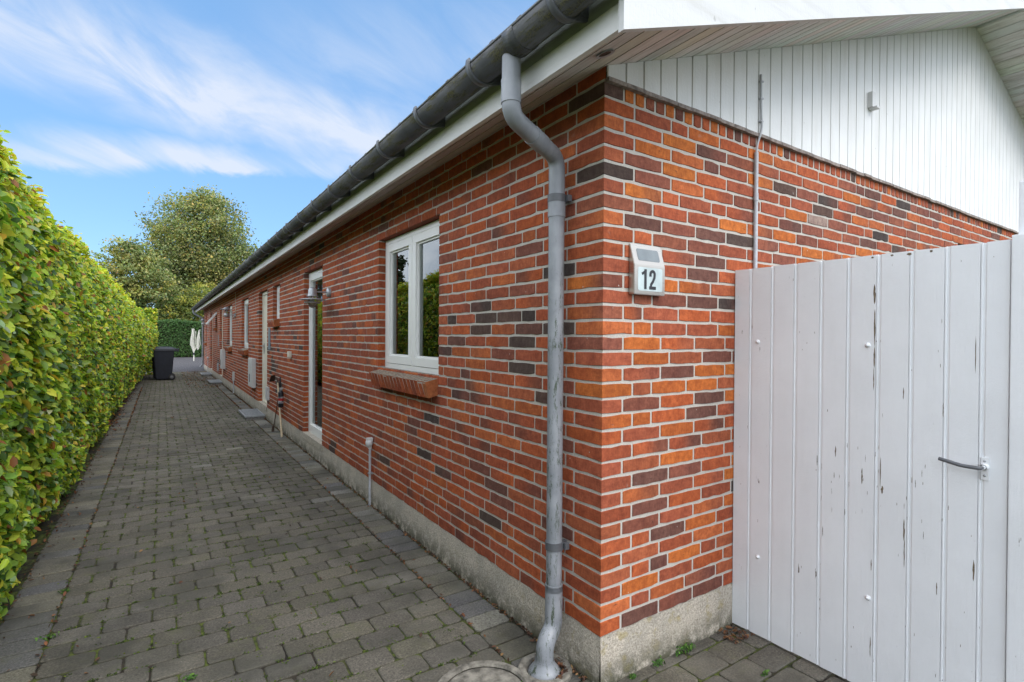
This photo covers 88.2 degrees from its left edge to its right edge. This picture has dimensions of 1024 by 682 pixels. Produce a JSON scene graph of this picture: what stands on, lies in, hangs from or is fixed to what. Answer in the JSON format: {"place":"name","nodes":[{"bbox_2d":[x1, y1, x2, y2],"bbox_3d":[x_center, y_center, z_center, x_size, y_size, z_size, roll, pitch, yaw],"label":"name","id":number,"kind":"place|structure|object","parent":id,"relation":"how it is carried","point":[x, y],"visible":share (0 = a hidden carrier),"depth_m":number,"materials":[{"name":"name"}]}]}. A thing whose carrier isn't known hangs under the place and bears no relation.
{"place":"outdoors","nodes":[
{"label":"outdoors","id":0,"kind":"place"},
{"bbox_2d":[146,357,205,372],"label":"gravel yard","id":1,"kind":"structure","parent":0,"point":[184,364],"depth_m":26.50,"materials":[{"name":"grey gravel"}]},
{"bbox_2d":[156,318,201,356],"bbox_3d":[-20.496,-0.191,36.322,18.104,2.740,1.333,0,0,-34],"label":"privet hedge","id":2,"kind":"object","parent":1,"relation":"on","point":[176,334],"visible":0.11,"depth_m":34.95,"materials":[{"name":"green plant"}]},
{"bbox_2d":[190,328,199,360],"bbox_3d":[-18.024,0.209,30.054,0.510,1.860,0.254,0,0,-34],"label":"closed parasol","id":3,"kind":"object","parent":1,"relation":"on","point":[192,343],"visible":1,"depth_m":30.00,"materials":[{"name":"white fabric"}]},
{"bbox_2d":[0,0,536,307],"label":"sky","id":4,"kind":"structure","parent":0,"point":[104,104],"materials":[{"name":"blue"}]},
{"bbox_2d":[0,371,849,681],"bbox_3d":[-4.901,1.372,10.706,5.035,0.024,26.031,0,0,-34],"label":"path","id":5,"kind":"structure","parent":0,"point":[20,624],"depth_m":3.10,"materials":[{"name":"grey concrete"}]},
{"bbox_2d":[0,130,159,619],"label":"beech hedge","id":6,"kind":"object","parent":5,"relation":"on","point":[79,335],"visible":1,"depth_m":3.53,"materials":[{"name":"green plant"}]},
{"bbox_2d":[153,347,179,379],"bbox_3d":[-11.342,0.735,17.326,0.738,1.073,0.590,0,0,-34],"label":"wheelie bin","id":7,"kind":"object","parent":5,"relation":"on","point":[163,359],"visible":0.98,"depth_m":17.10,"materials":[{"name":"black plastic"}]},
{"bbox_2d":[200,372,211,375],"bbox_3d":[-11.253,1.231,19.430,0.322,0.098,1.000,0,0,-34],"label":"door step","id":8,"kind":"object","parent":5,"relation":"on","point":[206,374],"depth_m":19.24,"materials":[{"name":"concrete"}]},
{"bbox_2d":[208,379,221,384],"bbox_3d":[-9.140,1.267,16.243,0.322,0.098,0.950,0,0,-34],"label":"door step","id":9,"kind":"object","parent":5,"relation":"on","point":[216,381],"depth_m":15.96,"materials":[{"name":"concrete"}]},
{"bbox_2d":[238,409,264,419],"bbox_3d":[-4.747,1.344,9.617,0.322,0.098,0.950,0,0,-34],"label":"door step","id":10,"kind":"object","parent":5,"relation":"on","point":[250,414],"depth_m":9.37,"materials":[{"name":"concrete"}]},
{"bbox_2d":[269,375,282,436],"bbox_3d":[-3.548,0.967,7.995,0.114,0.869,0.810,0,0,-34],"label":"garden hoe","id":11,"kind":"object","parent":5,"relation":"on","point":[272,377],"visible":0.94,"depth_m":7.95,"materials":[{"name":"brown wood"}]},
{"bbox_2d":[271,376,283,431],"bbox_3d":[-3.535,0.962,7.981,0.088,0.865,0.434,0,1,-38],"label":"weed burner","id":12,"kind":"object","parent":5,"relation":"on","point":[280,402],"visible":1,"depth_m":7.82,"materials":[{"name":"metal"}]},
{"bbox_2d":[53,373,528,681],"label":"moss","id":13,"kind":"object","parent":5,"relation":"on","point":[316,667],"visible":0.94,"depth_m":3.72,"materials":[{"name":"green plant"}]},
{"bbox_2d":[1,371,754,681],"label":"fallen leaves","id":14,"kind":"object","parent":5,"relation":"on","point":[731,638],"visible":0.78,"depth_m":3.72,"materials":[{"name":"plant"}]},
{"bbox_2d":[34,589,769,681],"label":"weeds","id":15,"kind":"object","parent":5,"relation":"on","point":[633,675],"visible":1,"depth_m":2.40,"materials":[{"name":"leaf"}]},
{"bbox_2d":[438,653,571,681],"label":"gully cover","id":16,"kind":"object","parent":5,"relation":"on","point":[485,674],"visible":0.83,"depth_m":2.30,"materials":[{"name":"concrete"}]},
{"bbox_2d":[1006,181,1023,681],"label":"fence post","id":17,"kind":"object","parent":5,"relation":"on","point":[1015,628],"visible":1,"depth_m":1.81,"materials":[{"name":"paint"}]},
{"bbox_2d":[732,239,1011,681],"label":"garden gate","id":18,"kind":"structure","parent":17,"relation":"attached to","point":[871,461],"depth_m":2.17,"materials":[{"name":"white paint"}]},
{"label":"ground","id":19,"kind":"structure","parent":0,"visible":0},
{"bbox_2d":[89,235,181,318],"bbox_3d":[-26.939,-3.141,37.512,6.635,8.443,5.375,0,0,-34],"label":"leafy tree","id":20,"kind":"object","parent":19,"relation":"on","point":[140,262],"visible":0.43,"depth_m":36.75,"materials":[{"name":"green plant"}]},
{"bbox_2d":[132,292,197,322],"bbox_3d":[-25.450,-1.255,37.216,6.257,4.695,3.822,0,0,-34],"label":"dark shrub","id":21,"kind":"object","parent":19,"relation":"on","point":[141,305],"visible":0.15,"depth_m":37.45,"materials":[{"name":"green plant"}]},
{"bbox_2d":[157,280,216,322],"bbox_3d":[-22.448,-1.642,38.176,5.810,5.495,3.334,0,0,-34],"label":"young tree","id":22,"kind":"object","parent":19,"relation":"on","point":[197,293],"visible":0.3,"depth_m":37.44,"materials":[{"name":"green plant"}]},
{"bbox_2d":[134,181,261,320],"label":"broadleaf tree","id":23,"kind":"object","parent":19,"relation":"on","point":[209,256],"visible":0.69,"depth_m":43.19,"materials":[{"name":"green plant"}]},
{"bbox_2d":[191,0,1023,681],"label":"brick house","id":24,"kind":"structure","parent":19,"relation":"on","point":[513,378],"depth_m":2.77,"materials":[{"name":"brick"}]},
{"bbox_2d":[221,310,222,374],"bbox_3d":[-8.937,0.038,16.411,0.149,2.053,0.904,0,0,-34],"label":"door","id":25,"kind":"structure","parent":24,"relation":"in","point":[222,310],"depth_m":16.73,"materials":[{"name":"beige paint"}]},
{"bbox_2d":[220,349,224,368],"bbox_3d":[-8.466,0.526,15.451,0.103,0.560,0.500,0,0,-34],"label":"meter box","id":26,"kind":"object","parent":24,"relation":"attached to","point":[222,358],"visible":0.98,"depth_m":15.26,"materials":[{"name":"plastic"}]},
{"bbox_2d":[220,350,221,368],"bbox_3d":[-8.500,0.526,15.428,0.005,0.536,0.476,0,0,-34],"label":"box door","id":27,"kind":"structure","parent":26,"relation":"in","point":[220,350],"depth_m":15.26,"materials":[{"name":"grey metal"}]},
{"bbox_2d":[223,292,235,317],"bbox_3d":[-7.052,-0.900,13.108,0.341,0.635,0.280,0,0,-34],"label":"wall lamp","id":28,"kind":"object","parent":24,"relation":"attached to","point":[226,311],"visible":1,"depth_m":13.10,"materials":[{"name":"metal"}]},
{"bbox_2d":[230,306,231,345],"bbox_3d":[-7.571,-0.417,14.384,0.094,1.097,1.144,0,0,-34],"label":"window","id":29,"kind":"structure","parent":24,"relation":"in","point":[230,306],"depth_m":14.74,"materials":[{"name":"wood"}]},
{"bbox_2d":[232,372,234,392],"bbox_3d":[-7.051,1.056,13.372,0.039,0.550,0.160,0,0,-34],"label":"cable box","id":30,"kind":"object","parent":24,"relation":"attached to","point":[233,376],"visible":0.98,"depth_m":13.36,"materials":[{"name":"grey plastic"}]},
{"bbox_2d":[244,299,248,347],"bbox_3d":[-5.838,-0.386,11.771,0.094,1.097,1.134,0,0,-34],"label":"window","id":31,"kind":"structure","parent":24,"relation":"in","point":[246,341],"depth_m":12.13,"materials":[{"name":"wood"}]},
{"bbox_2d":[248,358,255,387],"bbox_3d":[-5.187,0.628,10.523,0.083,0.570,0.540,0,0,-34],"label":"meter box","id":32,"kind":"object","parent":24,"relation":"attached to","point":[251,372],"visible":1,"depth_m":10.31,"materials":[{"name":"plastic"}]},
{"bbox_2d":[248,358,251,386],"bbox_3d":[-5.213,0.628,10.506,0.005,0.546,0.516,0,0,-34],"label":"box door","id":33,"kind":"structure","parent":32,"relation":"in","point":[249,360],"depth_m":10.42,"materials":[{"name":"grey metal"}]},
{"bbox_2d":[261,291,267,403],"bbox_3d":[-4.472,0.116,9.677,0.149,2.053,0.944,0,0,-34],"label":"door","id":34,"kind":"structure","parent":24,"relation":"in","point":[264,295],"depth_m":9.97,"materials":[{"name":"beige paint"}]},
{"bbox_2d":[265,386,268,399],"bbox_3d":[-4.212,0.900,9.096,0.034,0.220,0.200,0,0,-34],"label":"vent grille","id":35,"kind":"object","parent":24,"relation":"attached to","point":[266,392],"visible":1,"depth_m":9.07,"materials":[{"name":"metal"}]},
{"bbox_2d":[268,328,269,349],"bbox_3d":[-4.137,-0.037,9.004,0.013,0.365,0.140,0,0,-34],"label":"metal strip","id":36,"kind":"object","parent":24,"relation":"attached to","point":[269,338],"visible":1,"depth_m":8.95,"materials":[{"name":"grey metal"}]},
{"bbox_2d":[277,286,279,318],"bbox_3d":[-3.712,-0.633,8.565,0.094,0.530,0.584,0,0,-34],"label":"window","id":37,"kind":"structure","parent":24,"relation":"in","point":[278,288],"depth_m":8.70,"materials":[{"name":"wood"}]},
{"bbox_2d":[287,351,291,357],"bbox_3d":[-3.171,0.198,7.523,0.039,0.100,0.110,0,0,-34],"label":"junction box","id":38,"kind":"object","parent":24,"relation":"attached to","point":[289,354],"visible":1,"depth_m":7.48,"materials":[{"name":"beige paint"}]},
{"bbox_2d":[299,287,330,307],"bbox_3d":[-2.128,-0.470,5.699,0.322,0.225,0.274,0,0,-34],"label":"wall lamp","id":39,"kind":"object","parent":24,"relation":"attached to","point":[312,299],"visible":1,"depth_m":5.66,"materials":[{"name":"metal"}]},
{"bbox_2d":[308,268,322,439],"bbox_3d":[-2.353,0.153,6.514,0.094,2.054,0.935,0,0,-34],"label":"door","id":40,"kind":"structure","parent":24,"relation":"in","point":[315,278],"depth_m":6.67,"materials":[{"name":"wood"}]},
{"bbox_2d":[365,437,372,505],"bbox_3d":[-1.245,1.137,4.599,0.061,0.590,0.068,0,0,-34],"label":"ground socket","id":41,"kind":"object","parent":24,"relation":"attached to","point":[369,442],"visible":1,"depth_m":4.59,"materials":[{"name":"metal"}]},
{"bbox_2d":[385,220,439,374],"bbox_3d":[-0.725,-0.308,4.060,0.094,1.077,1.169,0,0,-34],"label":"window","id":42,"kind":"structure","parent":24,"relation":"in","point":[412,295],"depth_m":4.01,"materials":[{"name":"wood"}]},
{"bbox_2d":[629,243,664,295],"bbox_3d":[0.597,-0.313,2.325,0.196,0.222,0.034,0,0,-34],"label":"house number sign","id":43,"kind":"object","parent":24,"relation":"attached to","point":[646,270],"visible":1,"depth_m":2.31,"materials":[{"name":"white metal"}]},
{"bbox_2d":[753,74,763,267],"bbox_3d":[1.295,-0.096,2.794,0.051,2.615,0.024,0,0,-11],"label":"gable conduit","id":44,"kind":"object","parent":24,"relation":"attached to","point":[756,200],"visible":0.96,"depth_m":2.78,"materials":[{"name":"grey plastic"}]},
{"bbox_2d":[867,91,879,110],"bbox_3d":[2.373,-1.577,3.465,0.060,0.110,0.052,0,0,-34],"label":"wall bracket","id":45,"kind":"object","parent":24,"relation":"attached to","point":[871,103],"depth_m":3.46,"materials":[{"name":"white plastic"}]}
]}

